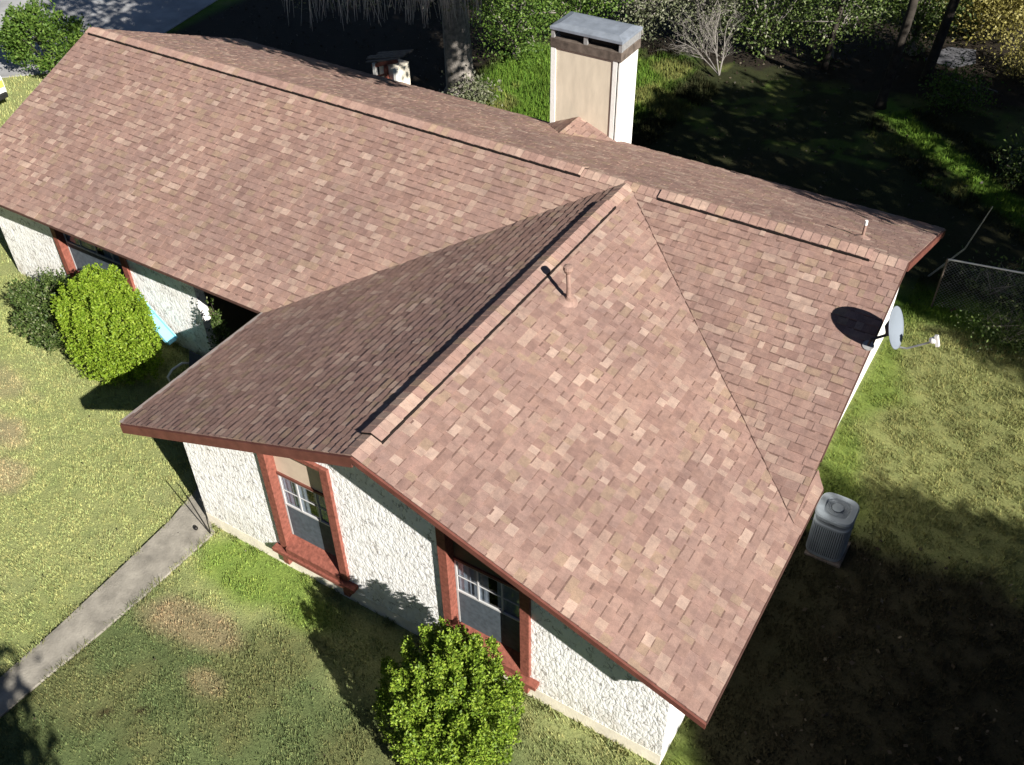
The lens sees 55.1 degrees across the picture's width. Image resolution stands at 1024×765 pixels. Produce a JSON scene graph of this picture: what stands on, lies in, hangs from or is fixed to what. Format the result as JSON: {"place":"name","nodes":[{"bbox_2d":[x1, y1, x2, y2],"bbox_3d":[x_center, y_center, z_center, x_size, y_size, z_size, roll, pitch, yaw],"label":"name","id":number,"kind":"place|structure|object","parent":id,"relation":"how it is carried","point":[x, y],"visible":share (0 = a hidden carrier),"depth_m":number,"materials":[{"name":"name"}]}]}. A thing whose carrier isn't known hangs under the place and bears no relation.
{"place":"outdoors","nodes":[
{"label":"outdoors","id":0,"kind":"place"},
{"bbox_2d":[0,488,213,717],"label":"path","id":1,"kind":"structure","parent":0,"point":[163,550],"depth_m":15.28,"materials":[{"name":"concrete"}]},
{"bbox_2d":[186,495,210,533],"bbox_3d":[-5.099,2.160,16.021,0.369,0.908,0.082,9,43,11],"label":"garden stake","id":2,"kind":"object","parent":1,"relation":"on","point":[195,527],"visible":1,"depth_m":16.02,"materials":[{"name":"black metal"}]},
{"bbox_2d":[0,0,216,77],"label":"driveway","id":3,"kind":"structure","parent":0,"point":[158,16],"depth_m":33.28,"materials":[{"name":"grey concrete"}]},
{"bbox_2d":[0,0,1023,764],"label":"ground","id":4,"kind":"structure","parent":0,"point":[858,74],"depth_m":16.33,"materials":[{"name":"green plant"}]},
{"bbox_2d":[0,76,7,100],"bbox_3d":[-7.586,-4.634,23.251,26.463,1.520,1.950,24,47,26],"label":"parked car","id":5,"kind":"object","parent":4,"relation":"on","point":[3,93],"visible":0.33,"depth_m":27.70,"materials":[{"name":"white paint"}]},
{"bbox_2d":[5,265,78,359],"bbox_3d":[-9.003,-1.521,19.674,2.539,1.690,1.996,22,46,23],"label":"dark bush","id":6,"kind":"object","parent":4,"relation":"on","point":[32,300],"visible":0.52,"depth_m":19.38,"materials":[{"name":"green plant"}]},
{"bbox_2d":[0,0,90,76],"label":"leafy bush","id":7,"kind":"object","parent":4,"relation":"on","point":[15,35],"visible":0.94,"depth_m":28.68,"materials":[{"name":"green plant"}]},
{"bbox_2d":[49,262,164,385],"bbox_3d":[-7.652,-1.193,18.709,2.204,2.438,1.772,22,46,23],"label":"rounded bush","id":8,"kind":"object","parent":4,"relation":"on","point":[104,313],"visible":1,"depth_m":18.36,"materials":[{"name":"green plant"}]},
{"bbox_2d":[138,295,177,344],"bbox_3d":[-7.226,-1.182,19.574,1.210,1.247,0.345,22,46,23],"label":"toy slide","id":9,"kind":"object","parent":4,"relation":"on","point":[167,334],"visible":0.38,"depth_m":19.46,"materials":[{"name":"blue plastic"}]},
{"bbox_2d":[167,351,202,381],"bbox_3d":[-6.059,-0.043,18.553,0.584,0.863,0.603,22,46,23],"label":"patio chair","id":10,"kind":"object","parent":4,"relation":"on","point":[194,357],"visible":0.2,"depth_m":18.50,"materials":[{"name":"black plastic"}]},
{"bbox_2d":[206,295,231,350],"bbox_3d":[-5.399,-0.735,18.335,0.584,2.173,0.597,22,46,23],"label":"shrub","id":11,"kind":"object","parent":4,"relation":"on","point":[217,322],"visible":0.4,"depth_m":18.04,"materials":[{"name":"green plant"}]},
{"bbox_2d":[282,0,496,97],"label":"oak tree","id":12,"kind":"object","parent":4,"relation":"on","point":[457,42],"visible":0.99,"depth_m":26.99,"materials":[{"name":"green plant"}]},
{"bbox_2d":[365,49,413,84],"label":"well house","id":13,"kind":"structure","parent":4,"relation":"on","point":[392,66],"depth_m":26.36,"materials":[{"name":"white paint"}]},
{"bbox_2d":[372,616,525,764],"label":"round bush","id":14,"kind":"object","parent":4,"relation":"on","point":[446,676],"visible":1,"depth_m":12.39,"materials":[{"name":"green plant"}]},
{"bbox_2d":[438,61,502,107],"bbox_3d":[-1.208,-8.371,27.702,1.878,1.228,1.995,-2,42,-1],"label":"weed clump","id":15,"kind":"object","parent":4,"relation":"on","point":[469,94],"visible":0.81,"depth_m":27.72,"materials":[{"name":"green plant"}]},
{"bbox_2d":[0,11,945,764],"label":"house","id":16,"kind":"structure","parent":4,"relation":"on","point":[556,405],"depth_m":14.73,"materials":[{"name":"concrete"}]},
{"bbox_2d":[49,227,135,290],"bbox_3d":[-8.378,-2.418,19.996,2.450,2.150,0.455,22,46,23],"label":"window","id":17,"kind":"structure","parent":16,"relation":"in","point":[74,253],"depth_m":20.09,"materials":[{"name":"red paint"}]},
{"bbox_2d":[256,453,358,596],"bbox_3d":[-2.981,1.887,14.499,1.620,2.880,0.455,22,46,23],"label":"window","id":18,"kind":"structure","parent":16,"relation":"in","point":[307,526],"depth_m":14.67,"materials":[{"name":"red paint"}]},
{"bbox_2d":[435,527,539,693],"bbox_3d":[-0.294,2.954,13.248,1.680,2.880,0.455,22,46,23],"label":"window","id":19,"kind":"structure","parent":16,"relation":"in","point":[486,603],"depth_m":13.36,"materials":[{"name":"red paint"}]},
{"bbox_2d":[862,306,939,350],"bbox_3d":[5.443,-0.638,13.700,0.522,0.723,0.889,-23,46,-23],"label":"satellite dish","id":20,"kind":"object","parent":16,"relation":"attached to","point":[894,328],"visible":1,"depth_m":13.82,"materials":[{"name":"grey paint"}]},
{"bbox_2d":[441,0,574,70],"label":"leafy sapling","id":21,"kind":"object","parent":4,"relation":"on","point":[520,32],"visible":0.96,"depth_m":29.17,"materials":[{"name":"green plant"}]},
{"bbox_2d":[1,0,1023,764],"bbox_3d":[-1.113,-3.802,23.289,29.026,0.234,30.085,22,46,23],"label":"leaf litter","id":22,"kind":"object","parent":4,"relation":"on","point":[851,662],"visible":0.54,"depth_m":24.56,"materials":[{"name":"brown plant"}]},
{"bbox_2d":[516,0,646,37],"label":"leafy sapling","id":23,"kind":"object","parent":4,"relation":"on","point":[569,8],"visible":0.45,"depth_m":29.95,"materials":[{"name":"green plant"}]},
{"bbox_2d":[602,0,710,46],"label":"brush thicket","id":24,"kind":"object","parent":4,"relation":"on","point":[639,14],"visible":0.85,"depth_m":30.52,"materials":[{"name":"green plant"}]},
{"bbox_2d":[651,0,745,75],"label":"bare shrub","id":25,"kind":"object","parent":4,"relation":"on","point":[711,41],"visible":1,"depth_m":28.99,"materials":[{"name":"grey plant"}]},
{"bbox_2d":[653,0,771,62],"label":"brush thicket","id":26,"kind":"object","parent":4,"relation":"on","point":[709,6],"visible":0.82,"depth_m":29.84,"materials":[{"name":"grey plant"}]},
{"bbox_2d":[692,0,856,69],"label":"understorey tree","id":27,"kind":"object","parent":4,"relation":"on","point":[767,25],"visible":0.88,"depth_m":29.20,"materials":[{"name":"green plant"}]},
{"bbox_2d":[804,492,859,568],"bbox_3d":[5.010,2.286,15.619,0.788,0.996,0.606,22,46,23],"label":"air conditioner","id":28,"kind":"object","parent":4,"relation":"on","point":[834,518],"visible":0.99,"depth_m":15.35,"materials":[{"name":"grey metal"}]},
{"bbox_2d":[820,0,845,69],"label":"dark tree","id":29,"kind":"object","parent":4,"relation":"on","point":[825,63],"visible":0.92,"depth_m":28.78,"materials":[{"name":"brown plant"}]},
{"bbox_2d":[779,0,906,61],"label":"understorey tree","id":30,"kind":"object","parent":4,"relation":"on","point":[853,18],"visible":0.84,"depth_m":28.72,"materials":[{"name":"green plant"}]},
{"bbox_2d":[844,0,923,19],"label":"understorey tree","id":31,"kind":"object","parent":4,"relation":"on","point":[885,7],"visible":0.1,"depth_m":31.79,"materials":[{"name":"green plant"}]},
{"bbox_2d":[874,0,918,109],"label":"dark tree","id":32,"kind":"object","parent":4,"relation":"on","point":[885,88],"visible":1,"depth_m":26.38,"materials":[{"name":"brown plant"}]},
{"bbox_2d":[864,0,984,65],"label":"understorey tree","id":33,"kind":"object","parent":4,"relation":"on","point":[917,29],"visible":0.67,"depth_m":29.04,"materials":[{"name":"green plant"}]},
{"bbox_2d":[919,0,959,82],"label":"dark tree","id":34,"kind":"object","parent":4,"relation":"on","point":[941,35],"visible":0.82,"depth_m":27.84,"materials":[{"name":"brown plant"}]},
{"bbox_2d":[925,47,975,67],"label":"dirt track","id":35,"kind":"structure","parent":4,"relation":"on","point":[950,54],"depth_m":29.93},
{"bbox_2d":[928,206,992,275],"bbox_3d":[9.313,-2.886,20.307,0.216,2.414,1.116,-11,43,-11],"label":"metal pole","id":36,"kind":"object","parent":4,"relation":"on","point":[953,257],"visible":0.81,"depth_m":20.40,"materials":[{"name":"metal"}]},
{"bbox_2d":[898,0,1023,52],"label":"yellow tree","id":37,"kind":"object","parent":4,"relation":"on","point":[996,9],"visible":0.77,"depth_m":30.10,"materials":[{"name":"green plant"}]},
{"bbox_2d":[912,54,1010,121],"bbox_3d":[12.335,-8.133,26.914,2.577,1.528,2.149,22,46,23],"label":"weed clump","id":38,"kind":"object","parent":4,"relation":"on","point":[956,98],"visible":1,"depth_m":27.02,"materials":[{"name":"green plant"}]},
{"bbox_2d":[931,258,1023,318],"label":"chain link fence","id":39,"kind":"object","parent":4,"relation":"on","point":[962,262],"visible":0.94,"depth_m":19.96,"materials":[{"name":"metal"}]},
{"bbox_2d":[934,284,1023,363],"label":"brush thicket","id":40,"kind":"object","parent":4,"relation":"on","point":[1003,336],"visible":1,"depth_m":19.46,"materials":[{"name":"green plant"}]},
{"bbox_2d":[938,242,1023,317],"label":"weed clump","id":41,"kind":"object","parent":4,"relation":"on","point":[1013,287],"visible":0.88,"depth_m":20.72,"materials":[{"name":"green plant"}]},
{"bbox_2d":[963,26,1023,85],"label":"weed clump","id":42,"kind":"object","parent":4,"relation":"on","point":[1020,65],"visible":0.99,"depth_m":28.74,"materials":[{"name":"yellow plant"}]},
{"bbox_2d":[986,125,1023,189],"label":"weed clump","id":43,"kind":"object","parent":4,"relation":"on","point":[1019,164],"visible":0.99,"depth_m":24.19,"materials":[{"name":"green plant"}]}
]}

